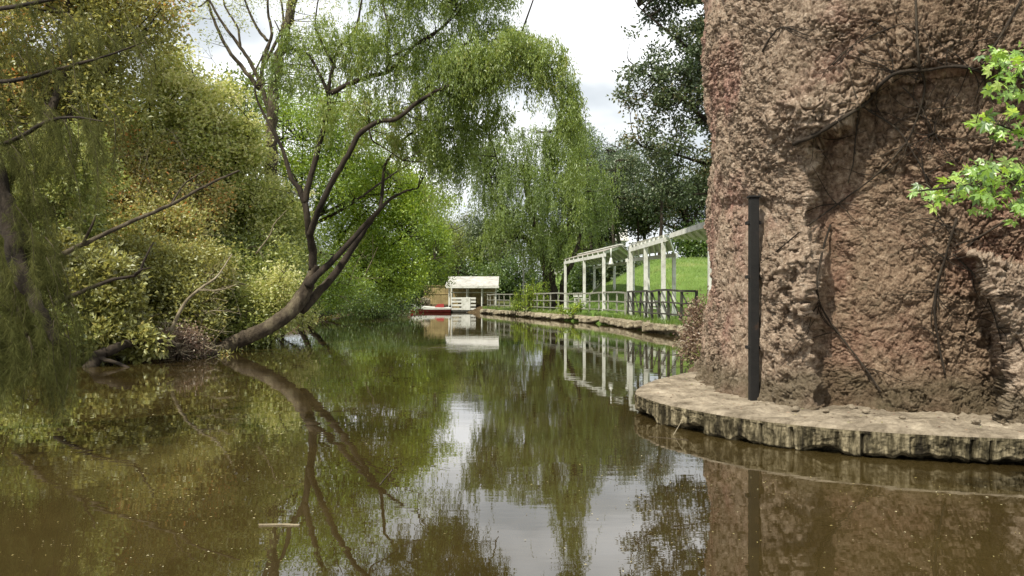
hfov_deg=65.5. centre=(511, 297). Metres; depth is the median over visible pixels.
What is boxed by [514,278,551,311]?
cane plant
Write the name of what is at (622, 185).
slim tree
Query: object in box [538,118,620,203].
background tree
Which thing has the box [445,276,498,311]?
boat shelter
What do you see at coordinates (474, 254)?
background tree
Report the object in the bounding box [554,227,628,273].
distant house
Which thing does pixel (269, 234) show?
thin branch
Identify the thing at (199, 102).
bank tree
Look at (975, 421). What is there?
loose stone
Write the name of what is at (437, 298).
board fence
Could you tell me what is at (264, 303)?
waterside shrub
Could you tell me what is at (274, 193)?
bank bush
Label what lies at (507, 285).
background tree
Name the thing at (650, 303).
quay fence
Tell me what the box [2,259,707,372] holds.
ground
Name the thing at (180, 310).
dead limb
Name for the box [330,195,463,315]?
bank tree
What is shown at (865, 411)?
loose stone
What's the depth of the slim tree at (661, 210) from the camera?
74.01 m
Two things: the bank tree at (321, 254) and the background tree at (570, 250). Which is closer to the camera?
the bank tree at (321, 254)
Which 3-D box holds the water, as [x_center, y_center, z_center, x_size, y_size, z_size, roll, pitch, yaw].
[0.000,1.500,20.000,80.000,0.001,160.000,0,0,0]
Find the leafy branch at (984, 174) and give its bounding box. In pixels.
[906,41,1023,227]
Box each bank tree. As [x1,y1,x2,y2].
[0,0,202,216]
[0,40,354,297]
[84,37,279,237]
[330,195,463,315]
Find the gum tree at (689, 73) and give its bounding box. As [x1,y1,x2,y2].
[607,0,712,209]
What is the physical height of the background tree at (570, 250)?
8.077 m
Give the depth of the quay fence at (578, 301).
51.25 m
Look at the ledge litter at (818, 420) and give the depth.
8.35 m
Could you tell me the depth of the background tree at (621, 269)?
61.94 m
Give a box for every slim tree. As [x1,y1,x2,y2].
[575,160,620,250]
[591,146,651,244]
[606,146,664,255]
[628,137,682,254]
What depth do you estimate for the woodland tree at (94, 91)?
30.47 m
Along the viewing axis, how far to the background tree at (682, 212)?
76.93 m
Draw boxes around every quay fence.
[487,291,625,315]
[627,289,697,323]
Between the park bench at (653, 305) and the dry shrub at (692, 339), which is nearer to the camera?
the dry shrub at (692, 339)
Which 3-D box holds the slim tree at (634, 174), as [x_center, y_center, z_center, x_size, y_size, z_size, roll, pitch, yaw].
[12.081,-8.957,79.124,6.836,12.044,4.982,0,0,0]
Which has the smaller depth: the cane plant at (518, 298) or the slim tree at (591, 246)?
the cane plant at (518, 298)
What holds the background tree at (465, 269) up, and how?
on the ground at (699, 282)
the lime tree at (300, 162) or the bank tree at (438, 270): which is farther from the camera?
the bank tree at (438, 270)
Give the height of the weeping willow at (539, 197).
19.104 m
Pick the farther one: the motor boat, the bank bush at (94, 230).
the motor boat
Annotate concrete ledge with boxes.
[634,371,1023,462]
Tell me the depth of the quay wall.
42.94 m
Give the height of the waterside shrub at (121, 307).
3.987 m
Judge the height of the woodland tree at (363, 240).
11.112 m
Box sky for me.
[0,0,709,285]
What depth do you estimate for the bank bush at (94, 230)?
19.70 m
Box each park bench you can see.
[573,294,588,304]
[643,300,666,315]
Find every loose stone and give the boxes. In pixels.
[791,406,799,411]
[845,404,857,409]
[861,409,870,412]
[970,418,980,424]
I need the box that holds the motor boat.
[410,304,450,312]
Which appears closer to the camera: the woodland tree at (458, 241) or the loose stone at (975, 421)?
the loose stone at (975, 421)
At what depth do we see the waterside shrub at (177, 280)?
21.67 m
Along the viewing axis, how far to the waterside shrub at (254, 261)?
25.91 m
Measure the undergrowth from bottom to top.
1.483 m
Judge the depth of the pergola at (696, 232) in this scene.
30.73 m
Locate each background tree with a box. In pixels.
[391,258,470,299]
[411,255,489,296]
[437,209,480,266]
[454,224,522,274]
[456,201,528,266]
[470,246,559,299]
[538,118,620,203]
[546,227,598,277]
[557,256,592,297]
[558,194,642,255]
[572,237,643,289]
[598,128,648,243]
[614,177,670,244]
[622,158,711,257]
[652,215,707,258]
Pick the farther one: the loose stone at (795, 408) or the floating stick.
the loose stone at (795, 408)
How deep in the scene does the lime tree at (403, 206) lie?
42.49 m
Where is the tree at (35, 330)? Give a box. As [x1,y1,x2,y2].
[0,0,162,453]
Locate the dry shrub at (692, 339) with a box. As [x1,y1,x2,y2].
[665,276,708,367]
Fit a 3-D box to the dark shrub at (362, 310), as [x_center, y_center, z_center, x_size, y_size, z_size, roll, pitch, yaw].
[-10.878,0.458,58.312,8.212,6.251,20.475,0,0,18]
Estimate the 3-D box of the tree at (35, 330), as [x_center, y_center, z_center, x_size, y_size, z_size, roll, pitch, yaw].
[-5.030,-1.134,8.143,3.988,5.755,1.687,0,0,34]
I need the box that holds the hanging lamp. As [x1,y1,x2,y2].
[608,248,613,264]
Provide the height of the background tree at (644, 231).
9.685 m
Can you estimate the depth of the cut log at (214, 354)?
20.19 m
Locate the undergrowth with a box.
[32,315,335,371]
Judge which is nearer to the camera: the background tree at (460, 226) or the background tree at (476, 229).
the background tree at (476, 229)
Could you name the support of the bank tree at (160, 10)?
on the ground at (699, 282)
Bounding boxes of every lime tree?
[230,65,437,242]
[298,148,465,324]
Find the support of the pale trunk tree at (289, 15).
on the ground at (699, 282)
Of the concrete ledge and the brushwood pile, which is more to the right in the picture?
the concrete ledge
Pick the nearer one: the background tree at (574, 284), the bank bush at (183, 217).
the bank bush at (183, 217)
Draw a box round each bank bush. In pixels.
[0,89,149,357]
[59,111,251,269]
[175,107,320,339]
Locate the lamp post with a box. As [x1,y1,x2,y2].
[521,253,524,298]
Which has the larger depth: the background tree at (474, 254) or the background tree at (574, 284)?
the background tree at (474, 254)
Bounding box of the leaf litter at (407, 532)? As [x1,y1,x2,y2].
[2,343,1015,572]
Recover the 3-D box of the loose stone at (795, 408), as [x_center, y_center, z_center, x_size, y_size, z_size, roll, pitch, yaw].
[3.060,1.202,8.607,0.085,0.065,0.103,0,0,30]
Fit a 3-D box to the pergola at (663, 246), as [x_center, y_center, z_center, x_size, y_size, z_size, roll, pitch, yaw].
[7.096,-0.851,39.400,2.171,4.061,11.404,0,0,0]
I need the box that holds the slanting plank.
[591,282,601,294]
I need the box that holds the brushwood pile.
[153,318,225,360]
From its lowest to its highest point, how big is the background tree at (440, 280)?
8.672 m
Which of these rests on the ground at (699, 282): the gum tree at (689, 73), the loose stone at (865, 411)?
the gum tree at (689, 73)
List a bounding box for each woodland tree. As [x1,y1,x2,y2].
[0,35,153,290]
[341,208,389,279]
[417,212,476,280]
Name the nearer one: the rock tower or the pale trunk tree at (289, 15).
the rock tower
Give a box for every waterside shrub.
[5,200,185,364]
[71,211,251,345]
[188,220,357,344]
[223,254,327,347]
[298,236,377,327]
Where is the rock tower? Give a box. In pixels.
[687,0,1023,425]
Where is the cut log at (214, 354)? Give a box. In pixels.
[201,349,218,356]
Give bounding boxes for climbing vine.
[736,0,1021,391]
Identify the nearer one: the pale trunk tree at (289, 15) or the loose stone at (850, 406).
the loose stone at (850, 406)
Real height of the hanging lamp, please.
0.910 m
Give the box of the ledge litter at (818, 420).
[651,373,1020,432]
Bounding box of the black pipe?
[745,195,761,400]
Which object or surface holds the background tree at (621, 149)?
on the ground at (699, 282)
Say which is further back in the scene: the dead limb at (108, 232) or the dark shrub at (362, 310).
the dark shrub at (362, 310)
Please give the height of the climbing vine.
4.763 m
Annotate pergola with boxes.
[564,244,634,310]
[625,234,677,319]
[669,222,711,291]
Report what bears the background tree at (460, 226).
on the ground at (699, 282)
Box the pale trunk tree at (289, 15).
[179,0,348,215]
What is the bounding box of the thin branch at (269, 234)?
[255,210,286,253]
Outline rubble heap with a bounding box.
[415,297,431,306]
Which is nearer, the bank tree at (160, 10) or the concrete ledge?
the concrete ledge
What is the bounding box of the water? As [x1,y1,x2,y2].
[0,312,1023,575]
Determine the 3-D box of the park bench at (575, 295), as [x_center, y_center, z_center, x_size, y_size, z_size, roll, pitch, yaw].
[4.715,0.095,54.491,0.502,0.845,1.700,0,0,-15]
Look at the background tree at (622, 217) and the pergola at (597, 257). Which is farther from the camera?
the background tree at (622, 217)
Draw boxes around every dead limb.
[50,170,238,262]
[55,242,153,305]
[167,254,235,334]
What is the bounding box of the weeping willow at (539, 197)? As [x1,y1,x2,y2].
[460,73,626,309]
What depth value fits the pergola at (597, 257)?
51.15 m
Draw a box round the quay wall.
[480,309,698,365]
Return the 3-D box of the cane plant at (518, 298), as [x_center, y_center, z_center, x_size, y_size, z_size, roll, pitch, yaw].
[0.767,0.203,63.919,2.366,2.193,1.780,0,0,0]
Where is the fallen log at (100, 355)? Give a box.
[82,338,180,366]
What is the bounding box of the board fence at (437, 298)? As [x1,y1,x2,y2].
[424,285,450,303]
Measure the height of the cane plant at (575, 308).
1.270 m
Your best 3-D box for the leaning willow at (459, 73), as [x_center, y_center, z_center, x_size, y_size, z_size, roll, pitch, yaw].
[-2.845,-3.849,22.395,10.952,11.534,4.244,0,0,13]
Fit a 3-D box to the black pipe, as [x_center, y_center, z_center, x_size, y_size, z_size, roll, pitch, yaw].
[2.911,0.009,9.590,0.160,2.458,0.185,0,0,0]
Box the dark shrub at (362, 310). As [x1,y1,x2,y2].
[313,279,440,320]
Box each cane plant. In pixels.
[507,288,528,310]
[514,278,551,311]
[555,299,584,317]
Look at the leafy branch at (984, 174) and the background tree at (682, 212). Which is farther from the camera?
the background tree at (682, 212)
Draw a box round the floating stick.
[259,523,299,525]
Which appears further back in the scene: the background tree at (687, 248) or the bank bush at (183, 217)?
the background tree at (687, 248)
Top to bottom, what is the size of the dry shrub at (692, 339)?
2.528 m
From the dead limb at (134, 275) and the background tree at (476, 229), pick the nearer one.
the dead limb at (134, 275)
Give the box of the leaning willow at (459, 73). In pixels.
[212,0,604,352]
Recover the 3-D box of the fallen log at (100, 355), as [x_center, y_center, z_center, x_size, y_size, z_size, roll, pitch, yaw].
[-8.291,1.285,17.622,2.134,0.744,1.019,0,0,-44]
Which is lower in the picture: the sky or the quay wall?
the quay wall

